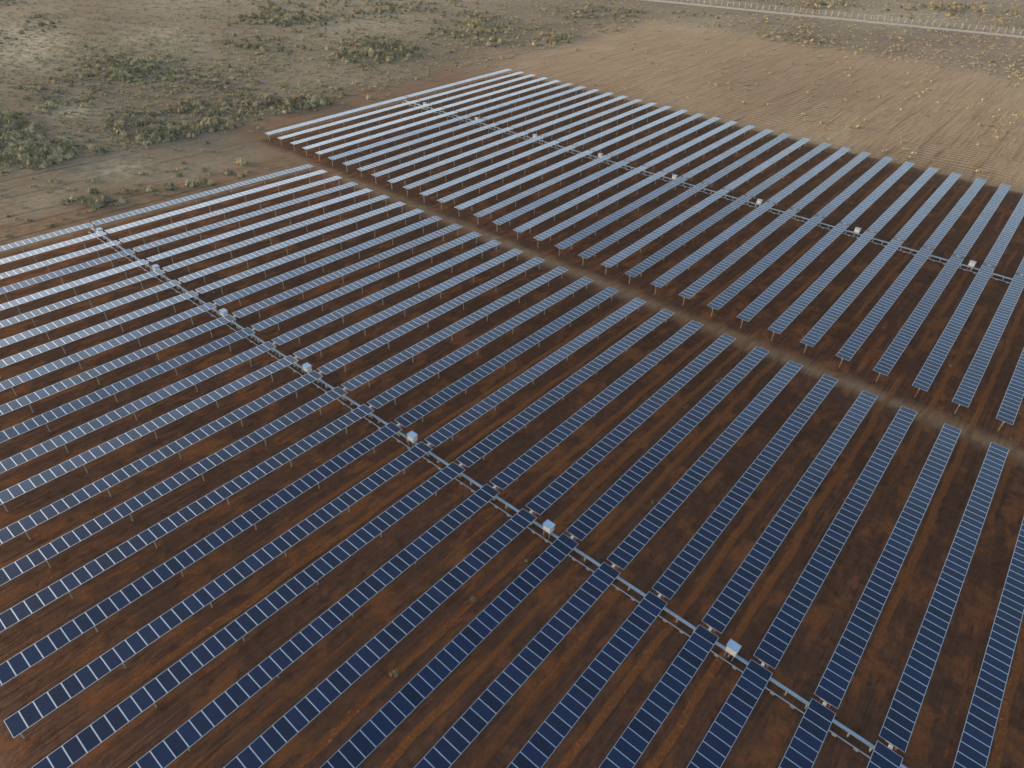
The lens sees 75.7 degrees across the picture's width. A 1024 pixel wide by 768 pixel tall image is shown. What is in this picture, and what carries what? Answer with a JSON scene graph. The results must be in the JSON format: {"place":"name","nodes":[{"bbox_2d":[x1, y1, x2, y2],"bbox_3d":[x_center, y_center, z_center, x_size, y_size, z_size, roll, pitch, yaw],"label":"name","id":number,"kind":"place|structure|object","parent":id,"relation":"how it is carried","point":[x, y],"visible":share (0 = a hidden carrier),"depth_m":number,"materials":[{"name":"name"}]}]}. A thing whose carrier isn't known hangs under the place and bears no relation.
{"place":"outdoors","nodes":[
{"label":"outdoors","id":0,"kind":"place"},
{"bbox_2d":[0,0,1023,767],"bbox_3d":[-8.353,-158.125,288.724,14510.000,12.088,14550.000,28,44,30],"label":"terrain","id":1,"kind":"structure","parent":0,"point":[954,136],"depth_m":91.41,"materials":[{"name":"soil"}]},
{"bbox_2d":[95,227,102,238],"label":"control cabinet","id":2,"kind":"object","parent":1,"relation":"on","point":[99,229],"visible":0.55,"depth_m":115.95,"materials":[{"name":"white metal"}]},
{"bbox_2d":[151,264,159,276],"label":"control cabinet","id":3,"kind":"object","parent":1,"relation":"on","point":[155,266],"visible":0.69,"depth_m":105.99,"materials":[{"name":"white metal"}]},
{"bbox_2d":[0,164,313,252],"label":"solar tracker row","id":4,"kind":"object","parent":1,"relation":"on","point":[112,218],"visible":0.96,"depth_m":122.95,"materials":[{"name":"blue glass"}]},
{"bbox_2d":[0,170,326,264],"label":"solar tracker row","id":5,"kind":"object","parent":1,"relation":"on","point":[93,235],"visible":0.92,"depth_m":119.30,"materials":[{"name":"blue glass"}]},
{"bbox_2d":[0,176,341,278],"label":"solar tracker row","id":6,"kind":"object","parent":1,"relation":"on","point":[115,242],"visible":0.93,"depth_m":116.05,"materials":[{"name":"blue glass"}]},
{"bbox_2d":[0,182,357,301],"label":"solar tracker row","id":7,"kind":"object","parent":1,"relation":"on","point":[45,277],"visible":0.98,"depth_m":112.20,"materials":[{"name":"blue glass"}]},
{"bbox_2d":[0,188,372,313],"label":"solar tracker row","id":8,"kind":"object","parent":1,"relation":"on","point":[38,295],"visible":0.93,"depth_m":109.26,"materials":[{"name":"blue glass"}]},
{"bbox_2d":[0,195,388,327],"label":"solar tracker row","id":9,"kind":"object","parent":1,"relation":"on","point":[63,303],"visible":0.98,"depth_m":105.75,"materials":[{"name":"blue glass"}]},
{"bbox_2d":[0,202,404,347],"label":"solar tracker row","id":10,"kind":"object","parent":1,"relation":"on","point":[82,315],"visible":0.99,"depth_m":102.18,"materials":[{"name":"blue glass"}]},
{"bbox_2d":[0,209,423,378],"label":"solar tracker row","id":11,"kind":"object","parent":1,"relation":"on","point":[18,357],"visible":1,"depth_m":98.74,"materials":[{"name":"blue glass"}]},
{"bbox_2d":[0,216,441,395],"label":"solar tracker row","id":12,"kind":"object","parent":1,"relation":"on","point":[62,362],"visible":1,"depth_m":95.39,"materials":[{"name":"blue glass"}]},
{"bbox_2d":[219,308,227,316],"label":"control cabinet","id":13,"kind":"object","parent":1,"relation":"on","point":[223,312],"visible":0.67,"depth_m":96.07,"materials":[{"name":"white metal"}]},
{"bbox_2d":[0,224,461,415],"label":"solar tracker row","id":14,"kind":"object","parent":1,"relation":"on","point":[13,405],"visible":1,"depth_m":91.62,"materials":[{"name":"blue glass"}]},
{"bbox_2d":[0,232,480,442],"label":"solar tracker row","id":15,"kind":"object","parent":1,"relation":"on","point":[60,411],"visible":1,"depth_m":87.75,"materials":[{"name":"blue glass"}]},
{"bbox_2d":[0,240,500,473],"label":"solar tracker row","id":16,"kind":"object","parent":1,"relation":"on","point":[16,460],"visible":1,"depth_m":84.31,"materials":[{"name":"blue glass"}]},
{"bbox_2d":[0,249,522,511],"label":"solar tracker row","id":17,"kind":"object","parent":1,"relation":"on","point":[38,480],"visible":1,"depth_m":80.88,"materials":[{"name":"blue glass"}]},
{"bbox_2d":[0,257,544,544],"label":"solar tracker row","id":18,"kind":"object","parent":1,"relation":"on","point":[29,522],"visible":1,"depth_m":76.76,"materials":[{"name":"blue glass"}]},
{"bbox_2d":[0,266,567,585],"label":"solar tracker row","id":19,"kind":"object","parent":1,"relation":"on","point":[22,565],"visible":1,"depth_m":73.08,"materials":[{"name":"blue glass"}]},
{"bbox_2d":[0,277,593,632],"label":"solar tracker row","id":20,"kind":"object","parent":1,"relation":"on","point":[25,608],"visible":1,"depth_m":69.33,"materials":[{"name":"blue glass"}]},
{"bbox_2d":[302,363,311,372],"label":"control cabinet","id":21,"kind":"object","parent":1,"relation":"on","point":[307,367],"visible":0.81,"depth_m":86.17,"materials":[{"name":"white metal"}]},
{"bbox_2d":[0,287,617,685],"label":"solar tracker row","id":22,"kind":"object","parent":1,"relation":"on","point":[38,651],"visible":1,"depth_m":65.47,"materials":[{"name":"blue glass"}]},
{"bbox_2d":[4,298,645,738],"bbox_3d":[-8.249,6.830,76.673,1.901,2.160,88.660,28,44,30],"label":"solar tracker row","id":23,"kind":"object","parent":1,"relation":"on","point":[84,678],"visible":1,"depth_m":61.81,"materials":[{"name":"blue glass"}]},
{"bbox_2d":[32,309,673,767],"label":"solar tracker row","id":24,"kind":"object","parent":1,"relation":"on","point":[132,707],"visible":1,"depth_m":59.58,"materials":[{"name":"blue glass"}]},
{"bbox_2d":[266,69,510,140],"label":"solar tracker row","id":25,"kind":"object","parent":1,"relation":"on","point":[370,106],"visible":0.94,"depth_m":184.52,"materials":[{"name":"blue glass"}]},
{"bbox_2d":[278,72,524,144],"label":"solar tracker row","id":26,"kind":"object","parent":1,"relation":"on","point":[381,110],"visible":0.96,"depth_m":182.03,"materials":[{"name":"blue glass"}]},
{"bbox_2d":[406,431,417,446],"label":"control cabinet","id":27,"kind":"object","parent":1,"relation":"on","point":[412,436],"visible":0.94,"depth_m":76.27,"materials":[{"name":"white metal"}]},
{"bbox_2d":[291,74,534,150],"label":"solar tracker row","id":28,"kind":"object","parent":1,"relation":"on","point":[394,114],"visible":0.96,"depth_m":179.34,"materials":[{"name":"blue glass"}]},
{"bbox_2d":[129,320,702,767],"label":"solar tracker row","id":29,"kind":"object","parent":1,"relation":"on","point":[193,730],"visible":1,"depth_m":59.47,"materials":[{"name":"blue glass"}]},
{"bbox_2d":[302,77,547,154],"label":"solar tracker row","id":30,"kind":"object","parent":1,"relation":"on","point":[409,117],"visible":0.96,"depth_m":176.81,"materials":[{"name":"blue glass"}]},
{"bbox_2d":[315,80,559,159],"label":"solar tracker row","id":31,"kind":"object","parent":1,"relation":"on","point":[423,121],"visible":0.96,"depth_m":174.34,"materials":[{"name":"blue glass"}]},
{"bbox_2d":[328,83,572,165],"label":"solar tracker row","id":32,"kind":"object","parent":1,"relation":"on","point":[345,154],"visible":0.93,"depth_m":171.06,"materials":[{"name":"blue glass"}]},
{"bbox_2d":[343,86,585,168],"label":"solar tracker row","id":33,"kind":"object","parent":1,"relation":"on","point":[409,143],"visible":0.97,"depth_m":168.95,"materials":[{"name":"blue glass"}]},
{"bbox_2d":[358,89,599,177],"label":"solar tracker row","id":34,"kind":"object","parent":1,"relation":"on","point":[374,165],"visible":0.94,"depth_m":166.74,"materials":[{"name":"blue glass"}]},
{"bbox_2d":[223,334,735,767],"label":"solar tracker row","id":35,"kind":"object","parent":1,"relation":"on","point":[279,734],"visible":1,"depth_m":59.47,"materials":[{"name":"blue glass"}]},
{"bbox_2d":[371,92,613,179],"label":"solar tracker row","id":36,"kind":"object","parent":1,"relation":"on","point":[406,164],"visible":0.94,"depth_m":164.13,"materials":[{"name":"blue glass"}]},
{"bbox_2d":[88,228,906,767],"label":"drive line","id":37,"kind":"object","parent":1,"relation":"on","point":[854,734],"visible":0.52,"depth_m":66.64,"materials":[{"name":"grey metal"}]},
{"bbox_2d":[388,95,627,186],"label":"solar tracker row","id":38,"kind":"object","parent":1,"relation":"on","point":[426,168],"visible":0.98,"depth_m":161.83,"materials":[{"name":"blue glass"}]},
{"bbox_2d":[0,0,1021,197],"bbox_3d":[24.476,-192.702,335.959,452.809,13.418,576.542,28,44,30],"label":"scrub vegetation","id":39,"kind":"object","parent":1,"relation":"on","point":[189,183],"visible":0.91,"depth_m":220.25,"materials":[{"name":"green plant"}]},
{"bbox_2d":[0,0,1023,219],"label":"scrub vegetation","id":40,"kind":"object","parent":1,"relation":"on","point":[308,104],"visible":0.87,"depth_m":215.31,"materials":[{"name":"green plant"}]},
{"bbox_2d":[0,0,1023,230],"bbox_3d":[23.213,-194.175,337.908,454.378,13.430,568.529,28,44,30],"label":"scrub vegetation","id":41,"kind":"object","parent":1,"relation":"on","point":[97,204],"visible":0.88,"depth_m":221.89,"materials":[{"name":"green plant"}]},
{"bbox_2d":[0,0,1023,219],"bbox_3d":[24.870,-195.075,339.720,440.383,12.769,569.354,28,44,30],"label":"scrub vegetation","id":42,"kind":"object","parent":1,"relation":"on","point":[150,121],"visible":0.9,"depth_m":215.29,"materials":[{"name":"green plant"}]},
{"bbox_2d":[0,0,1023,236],"bbox_3d":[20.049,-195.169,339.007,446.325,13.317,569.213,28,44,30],"label":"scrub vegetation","id":43,"kind":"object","parent":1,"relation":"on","point":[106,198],"visible":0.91,"depth_m":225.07,"materials":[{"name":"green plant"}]},
{"bbox_2d":[404,99,641,195],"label":"solar tracker row","id":44,"kind":"object","parent":1,"relation":"on","point":[457,168],"visible":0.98,"depth_m":158.68,"materials":[{"name":"blue glass"}]},
{"bbox_2d":[419,102,656,202],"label":"solar tracker row","id":45,"kind":"object","parent":1,"relation":"on","point":[483,170],"visible":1,"depth_m":156.17,"materials":[{"name":"blue glass"}]},
{"bbox_2d":[320,346,768,767],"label":"solar tracker row","id":46,"kind":"object","parent":1,"relation":"on","point":[365,741],"visible":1,"depth_m":59.34,"materials":[{"name":"blue glass"}]},
{"bbox_2d":[543,519,555,538],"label":"control cabinet","id":47,"kind":"object","parent":1,"relation":"on","point":[548,526],"visible":0.98,"depth_m":66.37,"materials":[{"name":"white metal"}]},
{"bbox_2d":[437,106,670,209],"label":"solar tracker row","id":48,"kind":"object","parent":1,"relation":"on","point":[513,171],"visible":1,"depth_m":153.74,"materials":[{"name":"blue glass"}]},
{"bbox_2d":[455,109,687,209],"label":"solar tracker row","id":49,"kind":"object","parent":1,"relation":"on","point":[539,173],"visible":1,"depth_m":151.43,"materials":[{"name":"blue glass"}]},
{"bbox_2d":[212,152,952,676],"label":"grass tufts","id":50,"kind":"object","parent":1,"relation":"on","point":[396,674],"visible":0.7,"depth_m":60.88,"materials":[{"name":"green plant"}]},
{"bbox_2d":[473,113,704,217],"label":"solar tracker row","id":51,"kind":"object","parent":1,"relation":"on","point":[484,212],"visible":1,"depth_m":148.67,"materials":[{"name":"blue glass"}]},
{"bbox_2d":[493,117,720,225],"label":"solar tracker row","id":52,"kind":"object","parent":1,"relation":"on","point":[533,205],"visible":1,"depth_m":145.53,"materials":[{"name":"blue glass"}]},
{"bbox_2d":[414,361,802,767],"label":"solar tracker row","id":53,"kind":"object","parent":1,"relation":"on","point":[452,744],"visible":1,"depth_m":59.38,"materials":[{"name":"blue glass"}]},
{"bbox_2d":[513,121,737,239],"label":"solar tracker row","id":54,"kind":"object","parent":1,"relation":"on","point":[556,211],"visible":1,"depth_m":142.39,"materials":[{"name":"blue glass"}]},
{"bbox_2d":[533,125,755,247],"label":"solar tracker row","id":55,"kind":"object","parent":1,"relation":"on","point":[583,214],"visible":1,"depth_m":140.62,"materials":[{"name":"blue glass"}]},
{"bbox_2d":[555,129,773,255],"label":"solar tracker row","id":56,"kind":"object","parent":1,"relation":"on","point":[580,235],"visible":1,"depth_m":137.50,"materials":[{"name":"blue glass"}]},
{"bbox_2d":[507,374,837,767],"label":"solar tracker row","id":57,"kind":"object","parent":1,"relation":"on","point":[538,749],"visible":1,"depth_m":59.30,"materials":[{"name":"blue glass"}]},
{"bbox_2d":[579,133,790,265],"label":"solar tracker row","id":58,"kind":"object","parent":1,"relation":"on","point":[610,240],"visible":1,"depth_m":135.28,"materials":[{"name":"blue glass"}]},
{"bbox_2d":[601,138,810,274],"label":"solar tracker row","id":59,"kind":"object","parent":1,"relation":"on","point":[640,243],"visible":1,"depth_m":132.68,"materials":[{"name":"blue glass"}]},
{"bbox_2d":[402,100,1012,282],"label":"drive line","id":60,"kind":"object","parent":1,"relation":"on","point":[882,241],"visible":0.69,"depth_m":140.86,"materials":[{"name":"grey metal"}]},
{"bbox_2d":[625,142,830,283],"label":"solar tracker row","id":61,"kind":"object","parent":1,"relation":"on","point":[644,265],"visible":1,"depth_m":129.90,"materials":[{"name":"blue glass"}]},
{"bbox_2d":[724,639,741,661],"bbox_3d":[18.966,23.058,56.927,1.040,1.690,0.870,28,44,30],"label":"control cabinet","id":62,"kind":"object","parent":1,"relation":"on","point":[733,648],"visible":1,"depth_m":56.43,"materials":[{"name":"white metal"}]},
{"bbox_2d":[599,390,877,767],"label":"solar tracker row","id":63,"kind":"object","parent":1,"relation":"on","point":[637,736],"visible":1,"depth_m":59.39,"materials":[{"name":"blue glass"}]},
{"bbox_2d":[651,147,849,292],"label":"solar tracker row","id":64,"kind":"object","parent":1,"relation":"on","point":[683,265],"visible":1,"depth_m":127.51,"materials":[{"name":"blue glass"}]},
{"bbox_2d":[679,151,870,305],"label":"solar tracker row","id":65,"kind":"object","parent":1,"relation":"on","point":[695,287],"visible":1,"depth_m":124.63,"materials":[{"name":"blue glass"}]},
{"bbox_2d":[707,156,892,316],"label":"solar tracker row","id":66,"kind":"object","parent":1,"relation":"on","point":[742,282],"visible":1,"depth_m":122.01,"materials":[{"name":"blue glass"}]},
{"bbox_2d":[687,406,916,767],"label":"solar tracker row","id":67,"kind":"object","parent":1,"relation":"on","point":[719,740],"visible":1,"depth_m":59.27,"materials":[{"name":"blue glass"}]},
{"bbox_2d":[737,161,914,327],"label":"solar tracker row","id":68,"kind":"object","parent":1,"relation":"on","point":[763,299],"visible":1,"depth_m":119.35,"materials":[{"name":"blue glass"}]},
{"bbox_2d":[672,0,1023,33],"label":"perimeter fence","id":69,"kind":"object","parent":1,"relation":"on","point":[855,15],"visible":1,"depth_m":321.29,"materials":[{"name":"metal"}]},
{"bbox_2d":[768,167,937,340],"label":"solar tracker row","id":70,"kind":"object","parent":1,"relation":"on","point":[786,318],"visible":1,"depth_m":116.97,"materials":[{"name":"blue glass"}]},
{"bbox_2d":[853,227,861,236],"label":"control cabinet","id":71,"kind":"object","parent":1,"relation":"on","point":[857,229],"visible":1,"depth_m":127.45,"materials":[{"name":"white metal"}]},
{"bbox_2d":[778,424,960,767],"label":"solar tracker row","id":72,"kind":"object","parent":1,"relation":"on","point":[806,743],"visible":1,"depth_m":59.10,"materials":[{"name":"blue glass"}]},
{"bbox_2d":[801,172,961,353],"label":"solar tracker row","id":73,"kind":"object","parent":1,"relation":"on","point":[820,328],"visible":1,"depth_m":114.24,"materials":[{"name":"blue glass"}]},
{"bbox_2d":[836,178,986,365],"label":"solar tracker row","id":74,"kind":"object","parent":1,"relation":"on","point":[858,337],"visible":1,"depth_m":111.53,"materials":[{"name":"blue glass"}]},
{"bbox_2d":[867,442,1008,767],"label":"solar tracker row","id":75,"kind":"object","parent":1,"relation":"on","point":[901,716],"visible":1,"depth_m":58.88,"materials":[{"name":"blue glass"}]},
{"bbox_2d":[873,184,1010,381],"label":"solar tracker row","id":76,"kind":"object","parent":1,"relation":"on","point":[895,349],"visible":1,"depth_m":108.78,"materials":[{"name":"blue glass"}]},
{"bbox_2d":[912,195,1023,391],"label":"solar tracker row","id":77,"kind":"object","parent":1,"relation":"on","point":[924,379],"visible":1,"depth_m":104.84,"materials":[{"name":"blue glass"}]},
{"bbox_2d":[966,260,975,269],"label":"control cabinet","id":78,"kind":"object","parent":1,"relation":"on","point":[972,263],"visible":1,"depth_m":117.55,"materials":[{"name":"white metal"}]},
{"bbox_2d":[952,258,1023,413],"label":"solar tracker row","id":79,"kind":"object","parent":1,"relation":"on","point":[966,390],"visible":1,"depth_m":96.74,"materials":[{"name":"blue glass"}]},
{"bbox_2d":[953,517,1023,767],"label":"solar tracker row","id":80,"kind":"object","parent":1,"relation":"on","point":[974,747],"visible":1,"depth_m":55.37,"materials":[{"name":"blue glass"}]},
{"bbox_2d":[996,348,1023,428],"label":"solar tracker row","id":81,"kind":"object","parent":1,"relation":"on","point":[1010,405],"visible":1,"depth_m":86.96,"materials":[{"name":"blue glass"}]}
]}

